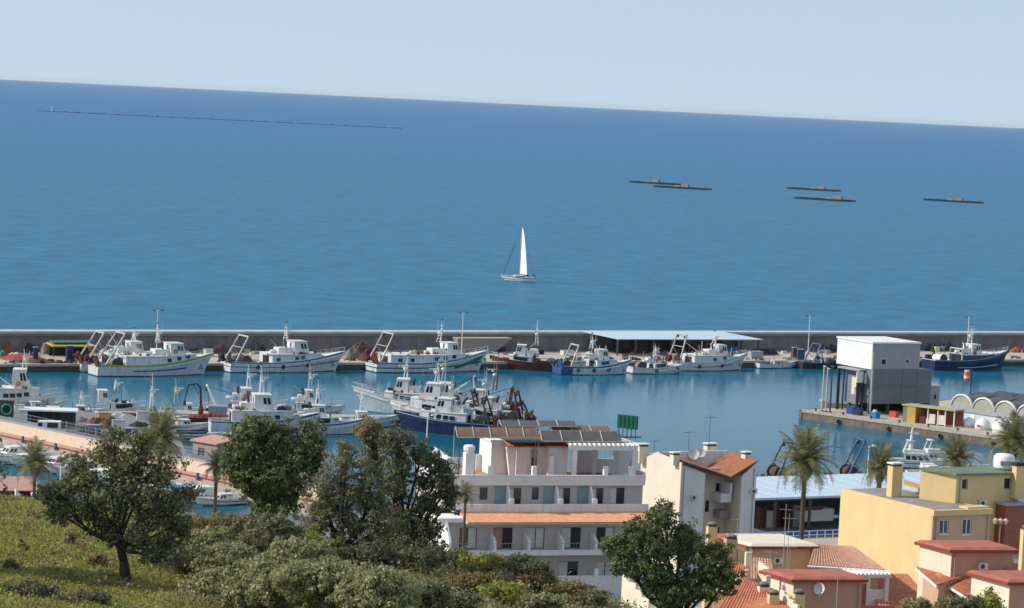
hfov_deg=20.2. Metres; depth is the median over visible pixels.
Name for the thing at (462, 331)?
street lamp
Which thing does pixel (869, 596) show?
white pergola
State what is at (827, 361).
trawler
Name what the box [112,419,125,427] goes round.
tote box
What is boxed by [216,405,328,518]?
carob tree
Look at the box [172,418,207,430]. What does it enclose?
motor boat
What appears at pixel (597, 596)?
shrub
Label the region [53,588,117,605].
shrub
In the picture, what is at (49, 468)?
motor boat
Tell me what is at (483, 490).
window
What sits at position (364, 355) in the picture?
trawl door
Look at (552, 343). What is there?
breakwater
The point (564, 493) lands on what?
window
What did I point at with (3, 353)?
net pile
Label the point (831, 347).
net pile
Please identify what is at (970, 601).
shrub
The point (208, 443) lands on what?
pink hut
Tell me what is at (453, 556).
shrub
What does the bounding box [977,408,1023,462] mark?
palm tree
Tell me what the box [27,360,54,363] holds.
net pile
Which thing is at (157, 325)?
street lamp
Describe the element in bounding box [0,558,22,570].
shrub
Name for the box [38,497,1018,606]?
town ground
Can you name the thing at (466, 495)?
palm tree
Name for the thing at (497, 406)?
trawler
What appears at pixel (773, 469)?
trawler
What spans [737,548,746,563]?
chimney
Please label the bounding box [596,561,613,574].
window
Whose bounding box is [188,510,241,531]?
shrub
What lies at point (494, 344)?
stair block
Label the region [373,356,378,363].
trawl door
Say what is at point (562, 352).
locker
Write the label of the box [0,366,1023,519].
harbour water
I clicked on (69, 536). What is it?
shrub
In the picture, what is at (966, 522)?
window
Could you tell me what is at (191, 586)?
shrub
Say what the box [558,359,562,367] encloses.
trawl door
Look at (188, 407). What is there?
trawler
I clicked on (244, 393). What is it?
trawler
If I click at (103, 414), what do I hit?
tote box
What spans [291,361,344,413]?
trawler
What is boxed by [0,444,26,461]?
motor boat
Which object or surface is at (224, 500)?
motor boat
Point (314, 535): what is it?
shrub
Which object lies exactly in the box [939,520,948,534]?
window
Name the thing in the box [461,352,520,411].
trawler
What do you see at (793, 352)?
locker
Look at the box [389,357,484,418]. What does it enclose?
trawler
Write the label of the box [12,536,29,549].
shrub
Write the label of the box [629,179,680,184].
mussel raft
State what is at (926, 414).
kiosk
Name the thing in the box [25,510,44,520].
shrub
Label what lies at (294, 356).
trawler
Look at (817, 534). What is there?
road railing
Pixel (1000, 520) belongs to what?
street lamp
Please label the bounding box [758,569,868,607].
terraced house
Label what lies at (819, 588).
satellite dish
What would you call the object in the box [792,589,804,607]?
chimney
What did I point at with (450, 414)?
trawler
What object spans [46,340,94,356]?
market stall
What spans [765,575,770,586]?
chimney
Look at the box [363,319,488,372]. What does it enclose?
trawler
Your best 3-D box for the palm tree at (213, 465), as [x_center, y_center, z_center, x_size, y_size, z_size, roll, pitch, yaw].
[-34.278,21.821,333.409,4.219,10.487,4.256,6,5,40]
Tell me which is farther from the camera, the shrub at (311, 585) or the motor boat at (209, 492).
the motor boat at (209, 492)
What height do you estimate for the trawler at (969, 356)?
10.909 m
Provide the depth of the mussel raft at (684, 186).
2009.80 m
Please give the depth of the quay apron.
456.91 m
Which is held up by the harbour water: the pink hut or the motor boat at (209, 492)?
the motor boat at (209, 492)
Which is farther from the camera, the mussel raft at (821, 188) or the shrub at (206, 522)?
the mussel raft at (821, 188)
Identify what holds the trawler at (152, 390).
on the harbour water
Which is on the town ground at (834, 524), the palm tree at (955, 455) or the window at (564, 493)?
the palm tree at (955, 455)
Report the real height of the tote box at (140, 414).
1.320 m
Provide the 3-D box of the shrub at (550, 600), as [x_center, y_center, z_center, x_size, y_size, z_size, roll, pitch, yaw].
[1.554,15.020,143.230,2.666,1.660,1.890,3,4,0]
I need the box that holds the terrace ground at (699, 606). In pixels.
[638,585,701,607]
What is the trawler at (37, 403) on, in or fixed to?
on the harbour water
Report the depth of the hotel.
303.10 m
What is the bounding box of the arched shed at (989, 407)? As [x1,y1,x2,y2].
[950,391,1023,427]
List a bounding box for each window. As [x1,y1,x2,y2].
[198,447,204,455]
[459,528,476,548]
[479,487,486,499]
[494,528,512,548]
[509,488,520,503]
[527,527,544,548]
[532,487,538,499]
[558,488,569,503]
[558,561,577,575]
[562,527,580,547]
[592,488,602,503]
[596,527,613,547]
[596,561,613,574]
[609,488,623,503]
[705,500,708,511]
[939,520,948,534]
[962,479,966,488]
[962,519,971,535]
[1004,478,1010,488]
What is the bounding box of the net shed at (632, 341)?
[583,331,762,354]
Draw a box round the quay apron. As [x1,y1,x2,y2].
[10,410,185,452]
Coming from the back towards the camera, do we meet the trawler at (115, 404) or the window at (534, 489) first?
the trawler at (115, 404)
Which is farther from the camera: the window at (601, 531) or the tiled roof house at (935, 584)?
the window at (601, 531)
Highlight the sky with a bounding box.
[0,0,1023,127]
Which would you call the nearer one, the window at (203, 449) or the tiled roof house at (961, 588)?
the tiled roof house at (961, 588)
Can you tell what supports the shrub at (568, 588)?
on the hillside
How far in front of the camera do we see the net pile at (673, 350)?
634.26 m
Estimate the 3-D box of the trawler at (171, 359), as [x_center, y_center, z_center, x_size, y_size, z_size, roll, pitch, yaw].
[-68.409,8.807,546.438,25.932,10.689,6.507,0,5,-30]
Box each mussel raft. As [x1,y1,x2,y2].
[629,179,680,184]
[653,184,712,189]
[787,186,840,191]
[794,196,855,201]
[923,197,983,203]
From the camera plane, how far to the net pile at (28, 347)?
562.73 m
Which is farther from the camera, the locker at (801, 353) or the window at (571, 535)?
the locker at (801, 353)
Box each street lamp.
[152,310,163,347]
[426,414,436,436]
[458,312,468,352]
[805,315,810,352]
[866,445,875,487]
[993,518,1007,542]
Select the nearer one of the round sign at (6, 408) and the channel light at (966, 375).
the round sign at (6, 408)
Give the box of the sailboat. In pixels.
[501,228,535,281]
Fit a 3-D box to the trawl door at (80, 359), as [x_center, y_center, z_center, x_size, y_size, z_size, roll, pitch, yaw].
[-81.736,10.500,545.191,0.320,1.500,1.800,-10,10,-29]
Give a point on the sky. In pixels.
(942, 62)
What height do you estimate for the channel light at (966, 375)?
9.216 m
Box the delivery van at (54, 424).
[35,420,60,428]
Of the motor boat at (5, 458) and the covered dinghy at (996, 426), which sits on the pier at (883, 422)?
the covered dinghy at (996, 426)
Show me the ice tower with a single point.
(886, 374)
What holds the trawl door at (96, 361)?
in the trawler at (171, 359)
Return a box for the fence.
[66,421,108,438]
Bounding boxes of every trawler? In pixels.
[0,347,58,405]
[14,395,67,406]
[72,327,146,371]
[72,388,106,411]
[84,322,213,376]
[88,376,145,410]
[127,370,188,422]
[160,376,215,410]
[205,362,288,411]
[208,363,320,435]
[218,322,345,372]
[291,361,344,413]
[298,377,365,433]
[339,381,398,426]
[351,354,429,413]
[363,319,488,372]
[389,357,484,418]
[394,373,502,435]
[399,397,416,412]
[437,349,477,404]
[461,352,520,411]
[466,366,534,427]
[490,318,551,371]
[499,392,536,419]
[550,332,631,374]
[626,343,684,373]
[665,330,746,370]
[754,356,796,368]
[756,440,818,476]
[794,343,842,368]
[825,437,882,474]
[921,324,1008,370]
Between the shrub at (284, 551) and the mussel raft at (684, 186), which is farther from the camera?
the mussel raft at (684, 186)
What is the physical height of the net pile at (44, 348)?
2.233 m
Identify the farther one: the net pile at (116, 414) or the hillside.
the net pile at (116, 414)
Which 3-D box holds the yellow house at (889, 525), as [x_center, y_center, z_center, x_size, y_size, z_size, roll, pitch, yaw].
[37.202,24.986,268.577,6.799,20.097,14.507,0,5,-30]
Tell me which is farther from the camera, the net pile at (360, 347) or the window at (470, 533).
the net pile at (360, 347)
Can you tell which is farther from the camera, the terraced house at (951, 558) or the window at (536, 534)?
the window at (536, 534)
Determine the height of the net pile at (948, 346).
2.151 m
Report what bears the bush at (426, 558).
on the hillside
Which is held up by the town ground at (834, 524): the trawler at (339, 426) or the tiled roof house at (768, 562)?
the tiled roof house at (768, 562)
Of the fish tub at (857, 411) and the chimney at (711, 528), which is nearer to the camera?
the chimney at (711, 528)
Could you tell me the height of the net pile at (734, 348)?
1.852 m
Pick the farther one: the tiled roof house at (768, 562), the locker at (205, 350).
the locker at (205, 350)
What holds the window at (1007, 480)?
in the yellow house at (1000, 492)
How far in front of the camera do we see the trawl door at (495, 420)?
469.86 m
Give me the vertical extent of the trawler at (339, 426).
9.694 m
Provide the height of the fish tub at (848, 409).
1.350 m
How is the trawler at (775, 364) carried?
on the harbour water
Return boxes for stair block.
[451,337,511,352]
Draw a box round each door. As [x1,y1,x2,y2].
[78,355,82,363]
[94,358,98,366]
[227,355,231,363]
[363,354,367,361]
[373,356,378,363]
[493,418,497,426]
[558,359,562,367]
[675,356,680,363]
[861,583,865,604]
[985,417,995,427]
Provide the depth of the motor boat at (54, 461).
406.77 m
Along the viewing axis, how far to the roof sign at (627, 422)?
312.64 m
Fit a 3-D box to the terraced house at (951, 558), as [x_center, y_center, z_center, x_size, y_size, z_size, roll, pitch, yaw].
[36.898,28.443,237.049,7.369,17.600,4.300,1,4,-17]
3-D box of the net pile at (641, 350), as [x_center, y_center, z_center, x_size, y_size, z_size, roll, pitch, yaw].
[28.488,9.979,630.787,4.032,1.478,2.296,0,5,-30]
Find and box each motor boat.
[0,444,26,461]
[0,453,54,464]
[11,452,69,466]
[42,453,73,470]
[46,457,98,473]
[51,460,103,475]
[68,467,109,475]
[134,481,183,487]
[153,484,188,490]
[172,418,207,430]
[174,485,222,502]
[178,431,222,438]
[197,491,247,505]
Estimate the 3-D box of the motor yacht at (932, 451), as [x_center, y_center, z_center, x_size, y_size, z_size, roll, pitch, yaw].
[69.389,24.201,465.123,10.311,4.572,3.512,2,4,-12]
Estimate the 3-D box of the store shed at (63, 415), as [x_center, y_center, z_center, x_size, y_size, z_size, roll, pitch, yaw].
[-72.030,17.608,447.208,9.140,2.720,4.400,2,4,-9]
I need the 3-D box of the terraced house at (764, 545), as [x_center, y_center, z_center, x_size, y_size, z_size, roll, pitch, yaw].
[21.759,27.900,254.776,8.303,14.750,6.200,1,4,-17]
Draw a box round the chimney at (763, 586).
[757,581,769,592]
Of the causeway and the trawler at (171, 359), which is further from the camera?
the trawler at (171, 359)
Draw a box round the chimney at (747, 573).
[745,569,748,579]
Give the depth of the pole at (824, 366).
521.83 m
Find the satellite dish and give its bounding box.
[813,583,824,597]
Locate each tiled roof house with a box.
[712,561,748,607]
[719,577,801,607]
[750,557,772,581]
[807,544,886,588]
[861,605,901,607]
[915,561,1012,606]
[949,562,1017,597]
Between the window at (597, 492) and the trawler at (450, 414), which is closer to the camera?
the window at (597, 492)
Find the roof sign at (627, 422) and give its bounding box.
[617,414,640,439]
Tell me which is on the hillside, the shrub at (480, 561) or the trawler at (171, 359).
the shrub at (480, 561)
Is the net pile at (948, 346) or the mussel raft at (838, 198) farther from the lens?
the mussel raft at (838, 198)
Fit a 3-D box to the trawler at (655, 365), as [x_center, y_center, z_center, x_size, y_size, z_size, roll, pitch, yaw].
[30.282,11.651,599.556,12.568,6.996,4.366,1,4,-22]
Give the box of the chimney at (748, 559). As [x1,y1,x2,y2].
[744,552,751,579]
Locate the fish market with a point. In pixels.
(771, 500)
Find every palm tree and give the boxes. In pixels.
[11,436,58,497]
[130,405,193,490]
[197,448,226,513]
[455,478,479,547]
[769,423,842,539]
[853,442,905,488]
[930,434,982,466]
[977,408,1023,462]
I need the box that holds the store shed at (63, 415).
[18,406,77,427]
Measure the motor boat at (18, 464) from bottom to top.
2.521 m
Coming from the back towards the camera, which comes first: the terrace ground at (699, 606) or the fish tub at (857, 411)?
the fish tub at (857, 411)
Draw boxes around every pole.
[820,365,826,410]
[823,367,830,411]
[828,365,834,411]
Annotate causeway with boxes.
[0,414,371,516]
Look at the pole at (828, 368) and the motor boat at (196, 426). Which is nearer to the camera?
the motor boat at (196, 426)
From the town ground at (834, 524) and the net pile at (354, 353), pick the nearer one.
the town ground at (834, 524)
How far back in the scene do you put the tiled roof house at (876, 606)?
234.13 m
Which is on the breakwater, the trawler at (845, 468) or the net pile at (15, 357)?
the net pile at (15, 357)
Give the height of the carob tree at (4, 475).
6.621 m
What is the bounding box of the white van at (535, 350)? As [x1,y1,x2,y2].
[513,348,538,357]
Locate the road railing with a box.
[753,529,838,537]
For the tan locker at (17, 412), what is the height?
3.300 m
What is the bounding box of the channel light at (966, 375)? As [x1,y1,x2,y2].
[964,368,971,393]
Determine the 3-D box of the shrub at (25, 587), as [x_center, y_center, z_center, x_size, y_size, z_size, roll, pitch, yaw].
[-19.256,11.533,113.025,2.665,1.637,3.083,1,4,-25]
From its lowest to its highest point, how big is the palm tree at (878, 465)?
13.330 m
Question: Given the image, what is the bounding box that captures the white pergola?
[842,568,891,605]
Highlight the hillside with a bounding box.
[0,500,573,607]
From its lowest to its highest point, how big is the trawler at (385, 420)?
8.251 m
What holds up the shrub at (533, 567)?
on the hillside
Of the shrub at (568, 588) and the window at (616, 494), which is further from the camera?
the window at (616, 494)
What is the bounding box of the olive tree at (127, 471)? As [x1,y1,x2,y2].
[30,423,207,581]
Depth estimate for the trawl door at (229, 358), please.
557.63 m
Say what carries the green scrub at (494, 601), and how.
on the hillside
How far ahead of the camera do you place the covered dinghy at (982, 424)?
503.28 m
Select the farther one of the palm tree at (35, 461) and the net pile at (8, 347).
the net pile at (8, 347)
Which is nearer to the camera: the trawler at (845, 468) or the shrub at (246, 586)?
the shrub at (246, 586)
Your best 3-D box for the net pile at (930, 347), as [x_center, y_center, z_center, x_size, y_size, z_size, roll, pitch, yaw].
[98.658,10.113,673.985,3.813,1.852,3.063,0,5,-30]
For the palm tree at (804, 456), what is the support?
on the town ground at (834, 524)
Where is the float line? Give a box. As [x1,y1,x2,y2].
[37,106,397,127]
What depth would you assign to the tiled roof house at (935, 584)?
234.33 m
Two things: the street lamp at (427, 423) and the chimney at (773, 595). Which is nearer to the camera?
the chimney at (773, 595)
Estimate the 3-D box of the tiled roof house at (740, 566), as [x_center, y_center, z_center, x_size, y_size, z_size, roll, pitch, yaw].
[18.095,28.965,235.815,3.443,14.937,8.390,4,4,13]
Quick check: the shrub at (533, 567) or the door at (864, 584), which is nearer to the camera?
the shrub at (533, 567)
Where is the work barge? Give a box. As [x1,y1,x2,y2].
[183,383,228,427]
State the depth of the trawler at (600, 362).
589.95 m
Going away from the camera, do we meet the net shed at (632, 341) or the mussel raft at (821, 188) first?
the net shed at (632, 341)
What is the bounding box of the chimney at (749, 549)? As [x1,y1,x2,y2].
[745,546,752,552]
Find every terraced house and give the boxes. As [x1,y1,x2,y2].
[717,534,819,568]
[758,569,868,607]
[914,540,1018,597]
[966,570,1023,607]
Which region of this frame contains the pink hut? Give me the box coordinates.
[190,434,230,459]
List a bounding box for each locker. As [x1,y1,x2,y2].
[15,404,24,418]
[33,347,38,358]
[65,345,73,362]
[203,348,213,353]
[560,350,573,354]
[747,351,763,358]
[791,347,796,359]
[797,349,804,359]
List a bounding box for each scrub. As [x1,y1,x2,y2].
[356,542,644,607]
[367,541,636,607]
[377,544,646,607]
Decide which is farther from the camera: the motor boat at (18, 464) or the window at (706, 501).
the motor boat at (18, 464)
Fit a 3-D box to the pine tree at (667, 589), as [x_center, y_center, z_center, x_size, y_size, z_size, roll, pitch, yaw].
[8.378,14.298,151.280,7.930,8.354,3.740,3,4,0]
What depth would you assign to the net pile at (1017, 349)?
681.75 m
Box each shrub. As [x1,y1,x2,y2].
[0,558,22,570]
[0,577,61,599]
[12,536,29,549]
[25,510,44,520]
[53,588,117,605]
[63,529,79,544]
[85,551,109,565]
[139,524,264,578]
[172,570,241,605]
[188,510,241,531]
[193,555,298,607]
[207,504,314,557]
[261,535,341,567]
[269,554,368,607]
[302,522,328,549]
[324,559,426,607]
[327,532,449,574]
[406,575,456,607]
[438,545,471,569]
[445,589,486,607]
[446,566,497,592]
[456,551,507,574]
[475,579,529,606]
[496,551,535,577]
[514,568,559,591]
[515,557,552,588]
[517,591,570,607]
[541,579,594,601]
[567,588,611,607]
[900,596,932,607]
[932,594,983,607]
[974,586,1006,607]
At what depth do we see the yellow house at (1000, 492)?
267.98 m
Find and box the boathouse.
[0,476,40,499]
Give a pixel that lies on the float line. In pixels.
(216, 119)
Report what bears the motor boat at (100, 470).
on the harbour water
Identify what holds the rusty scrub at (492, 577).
on the hillside
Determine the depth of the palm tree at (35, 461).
339.86 m
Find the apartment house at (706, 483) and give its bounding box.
[637,415,758,573]
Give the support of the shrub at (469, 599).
on the hillside
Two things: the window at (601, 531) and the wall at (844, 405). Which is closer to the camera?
the window at (601, 531)
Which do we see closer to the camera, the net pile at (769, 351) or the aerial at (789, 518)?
the aerial at (789, 518)
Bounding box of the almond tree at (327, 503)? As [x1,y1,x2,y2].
[286,439,405,550]
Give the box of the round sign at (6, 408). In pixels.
[0,400,13,417]
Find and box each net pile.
[0,349,7,356]
[0,353,45,361]
[3,342,13,353]
[23,343,33,352]
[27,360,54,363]
[38,343,48,353]
[76,416,87,421]
[78,427,102,435]
[86,417,101,423]
[99,416,114,427]
[111,410,128,418]
[128,421,148,426]
[211,344,231,353]
[251,342,265,351]
[342,348,359,358]
[351,342,369,353]
[358,348,375,360]
[611,346,629,352]
[633,346,650,352]
[664,346,681,352]
[727,344,739,352]
[759,347,778,354]
[811,344,836,352]
[924,343,941,351]
[942,342,955,351]
[1009,346,1023,352]
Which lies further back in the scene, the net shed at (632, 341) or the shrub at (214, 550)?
the net shed at (632, 341)
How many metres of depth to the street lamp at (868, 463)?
368.19 m
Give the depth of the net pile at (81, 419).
454.69 m
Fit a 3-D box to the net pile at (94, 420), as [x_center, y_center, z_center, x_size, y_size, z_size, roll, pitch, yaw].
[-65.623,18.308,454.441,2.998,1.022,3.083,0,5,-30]
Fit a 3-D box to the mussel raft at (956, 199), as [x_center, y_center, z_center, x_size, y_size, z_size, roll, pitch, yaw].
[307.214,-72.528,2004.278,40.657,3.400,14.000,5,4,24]
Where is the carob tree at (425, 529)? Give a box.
[348,413,464,551]
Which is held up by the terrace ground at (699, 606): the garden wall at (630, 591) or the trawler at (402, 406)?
the garden wall at (630, 591)
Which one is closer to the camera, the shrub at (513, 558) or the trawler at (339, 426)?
the shrub at (513, 558)
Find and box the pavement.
[803,537,837,545]
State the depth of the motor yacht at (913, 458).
457.06 m
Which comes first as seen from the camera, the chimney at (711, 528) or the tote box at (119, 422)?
the chimney at (711, 528)
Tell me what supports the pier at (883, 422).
in the harbour water
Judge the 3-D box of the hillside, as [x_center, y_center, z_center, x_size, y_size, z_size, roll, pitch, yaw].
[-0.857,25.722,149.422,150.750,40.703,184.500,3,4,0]
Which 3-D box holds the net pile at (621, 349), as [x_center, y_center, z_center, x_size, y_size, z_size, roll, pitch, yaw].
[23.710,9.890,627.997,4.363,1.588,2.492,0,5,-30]
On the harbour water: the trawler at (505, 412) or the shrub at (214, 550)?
the trawler at (505, 412)
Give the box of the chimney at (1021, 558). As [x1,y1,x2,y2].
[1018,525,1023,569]
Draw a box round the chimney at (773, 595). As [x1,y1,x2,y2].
[767,589,779,604]
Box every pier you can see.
[14,407,401,425]
[799,400,1023,446]
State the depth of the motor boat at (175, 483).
392.14 m
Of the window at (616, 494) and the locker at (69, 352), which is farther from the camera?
the locker at (69, 352)
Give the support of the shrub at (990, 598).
on the hillside
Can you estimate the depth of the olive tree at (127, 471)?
120.98 m
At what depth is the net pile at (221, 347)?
581.07 m
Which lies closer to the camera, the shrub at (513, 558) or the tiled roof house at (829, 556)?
the shrub at (513, 558)
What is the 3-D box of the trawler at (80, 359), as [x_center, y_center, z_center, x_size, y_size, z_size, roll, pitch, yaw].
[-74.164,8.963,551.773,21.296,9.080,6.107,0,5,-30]
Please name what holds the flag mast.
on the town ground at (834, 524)
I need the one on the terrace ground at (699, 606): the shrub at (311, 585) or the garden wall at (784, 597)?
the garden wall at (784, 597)
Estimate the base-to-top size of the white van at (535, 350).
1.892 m
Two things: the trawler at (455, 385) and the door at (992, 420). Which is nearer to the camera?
the trawler at (455, 385)
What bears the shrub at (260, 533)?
on the hillside
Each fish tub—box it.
[846,406,858,413]
[852,408,862,415]
[869,410,880,418]
[889,411,898,417]
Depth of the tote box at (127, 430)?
438.58 m
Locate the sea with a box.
[0,79,1023,330]
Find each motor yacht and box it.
[885,427,950,468]
[905,462,963,471]
[923,439,971,462]
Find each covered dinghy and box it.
[963,417,975,426]
[975,418,990,429]
[992,419,1008,433]
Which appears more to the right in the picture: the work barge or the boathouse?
the work barge
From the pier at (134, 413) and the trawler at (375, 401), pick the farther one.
the trawler at (375, 401)
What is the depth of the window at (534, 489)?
303.32 m
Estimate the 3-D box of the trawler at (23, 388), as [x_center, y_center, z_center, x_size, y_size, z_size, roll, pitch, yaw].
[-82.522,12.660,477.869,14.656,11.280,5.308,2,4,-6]
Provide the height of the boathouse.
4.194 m
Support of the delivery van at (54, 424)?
on the causeway
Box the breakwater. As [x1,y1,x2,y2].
[0,329,1023,371]
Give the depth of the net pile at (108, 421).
449.39 m
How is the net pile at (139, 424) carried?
on the quay apron
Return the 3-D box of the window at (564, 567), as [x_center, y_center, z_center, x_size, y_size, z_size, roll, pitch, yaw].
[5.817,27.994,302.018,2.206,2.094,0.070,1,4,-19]
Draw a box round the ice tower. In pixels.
[835,336,940,413]
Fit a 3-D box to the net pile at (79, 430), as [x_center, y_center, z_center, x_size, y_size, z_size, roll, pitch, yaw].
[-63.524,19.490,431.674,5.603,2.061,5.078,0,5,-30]
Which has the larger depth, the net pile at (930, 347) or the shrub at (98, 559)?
the net pile at (930, 347)
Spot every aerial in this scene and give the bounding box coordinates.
[780,504,786,568]
[783,513,793,568]
[834,567,844,607]
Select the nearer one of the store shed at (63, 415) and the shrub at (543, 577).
the shrub at (543, 577)
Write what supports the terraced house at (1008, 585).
on the town ground at (834, 524)
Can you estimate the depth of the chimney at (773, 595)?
222.79 m
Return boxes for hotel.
[416,419,651,602]
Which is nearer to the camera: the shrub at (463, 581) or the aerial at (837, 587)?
the shrub at (463, 581)
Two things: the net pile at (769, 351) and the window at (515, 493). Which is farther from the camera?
the net pile at (769, 351)
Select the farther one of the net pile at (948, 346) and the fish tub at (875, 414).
the net pile at (948, 346)
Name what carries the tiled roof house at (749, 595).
on the town ground at (834, 524)
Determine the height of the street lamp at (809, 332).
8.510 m
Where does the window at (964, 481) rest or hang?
in the yellow house at (1000, 492)
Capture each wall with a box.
[621,575,650,607]
[756,561,770,582]
[779,590,799,607]
[820,399,854,407]
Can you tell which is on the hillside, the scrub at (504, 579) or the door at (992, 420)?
the scrub at (504, 579)
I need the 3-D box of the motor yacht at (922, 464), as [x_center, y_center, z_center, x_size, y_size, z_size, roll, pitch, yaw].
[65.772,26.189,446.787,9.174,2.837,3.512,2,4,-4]
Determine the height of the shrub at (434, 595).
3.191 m
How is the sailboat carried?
on the sea
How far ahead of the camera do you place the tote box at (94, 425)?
440.37 m
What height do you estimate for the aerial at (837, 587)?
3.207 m
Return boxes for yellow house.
[838,462,992,584]
[903,462,1023,562]
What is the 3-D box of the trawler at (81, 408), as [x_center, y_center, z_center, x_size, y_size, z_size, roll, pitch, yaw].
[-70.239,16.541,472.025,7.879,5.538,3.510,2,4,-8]
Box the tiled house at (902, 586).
[874,573,916,605]
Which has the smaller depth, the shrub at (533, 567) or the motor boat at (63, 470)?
the shrub at (533, 567)
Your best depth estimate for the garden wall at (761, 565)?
237.15 m
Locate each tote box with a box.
[86,424,99,428]
[98,411,111,418]
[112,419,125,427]
[125,427,138,436]
[136,410,149,419]
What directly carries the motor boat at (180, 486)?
on the harbour water
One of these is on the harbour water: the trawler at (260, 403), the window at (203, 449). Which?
the trawler at (260, 403)
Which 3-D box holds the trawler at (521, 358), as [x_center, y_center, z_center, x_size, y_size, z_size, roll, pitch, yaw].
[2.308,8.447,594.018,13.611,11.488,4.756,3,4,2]
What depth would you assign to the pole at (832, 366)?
520.63 m
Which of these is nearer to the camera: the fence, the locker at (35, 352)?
the fence
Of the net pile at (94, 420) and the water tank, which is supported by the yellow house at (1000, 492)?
the water tank
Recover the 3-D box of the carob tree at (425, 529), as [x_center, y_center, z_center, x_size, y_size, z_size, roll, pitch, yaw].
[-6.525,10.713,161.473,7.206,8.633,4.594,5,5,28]
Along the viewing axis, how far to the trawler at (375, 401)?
499.58 m
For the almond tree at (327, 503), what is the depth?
150.82 m
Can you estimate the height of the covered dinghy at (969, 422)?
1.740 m
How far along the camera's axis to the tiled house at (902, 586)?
249.03 m
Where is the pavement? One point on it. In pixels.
(829, 540)
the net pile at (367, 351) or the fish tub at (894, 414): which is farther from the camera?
the net pile at (367, 351)
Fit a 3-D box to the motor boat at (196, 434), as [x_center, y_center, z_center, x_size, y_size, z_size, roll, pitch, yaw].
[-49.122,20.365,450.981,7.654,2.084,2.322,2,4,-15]
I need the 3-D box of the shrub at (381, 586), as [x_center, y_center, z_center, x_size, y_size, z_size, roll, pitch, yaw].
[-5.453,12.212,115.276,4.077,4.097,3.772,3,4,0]
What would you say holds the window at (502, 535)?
in the hotel
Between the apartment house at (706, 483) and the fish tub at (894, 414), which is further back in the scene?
the fish tub at (894, 414)
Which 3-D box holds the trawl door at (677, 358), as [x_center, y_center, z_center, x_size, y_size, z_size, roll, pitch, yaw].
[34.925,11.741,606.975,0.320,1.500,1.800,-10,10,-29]
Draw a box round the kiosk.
[902,403,964,427]
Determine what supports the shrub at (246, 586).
on the hillside
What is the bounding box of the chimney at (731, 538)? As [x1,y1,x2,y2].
[724,534,737,561]
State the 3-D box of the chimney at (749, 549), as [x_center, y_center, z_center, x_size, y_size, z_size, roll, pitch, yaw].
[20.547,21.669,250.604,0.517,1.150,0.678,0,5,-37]
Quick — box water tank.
[993,453,1014,469]
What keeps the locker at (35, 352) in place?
on the breakwater
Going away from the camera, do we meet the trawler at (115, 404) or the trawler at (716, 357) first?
the trawler at (115, 404)
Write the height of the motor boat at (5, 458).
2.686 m
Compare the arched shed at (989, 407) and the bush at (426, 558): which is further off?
the arched shed at (989, 407)
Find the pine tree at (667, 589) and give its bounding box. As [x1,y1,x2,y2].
[597,495,746,607]
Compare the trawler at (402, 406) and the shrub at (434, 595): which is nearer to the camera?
the shrub at (434, 595)
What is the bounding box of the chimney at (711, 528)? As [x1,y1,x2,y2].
[702,521,717,607]
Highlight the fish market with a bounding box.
[753,472,920,534]
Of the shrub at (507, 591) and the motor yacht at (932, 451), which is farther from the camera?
the motor yacht at (932, 451)
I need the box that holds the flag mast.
[60,464,67,481]
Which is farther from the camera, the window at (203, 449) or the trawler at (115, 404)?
the trawler at (115, 404)

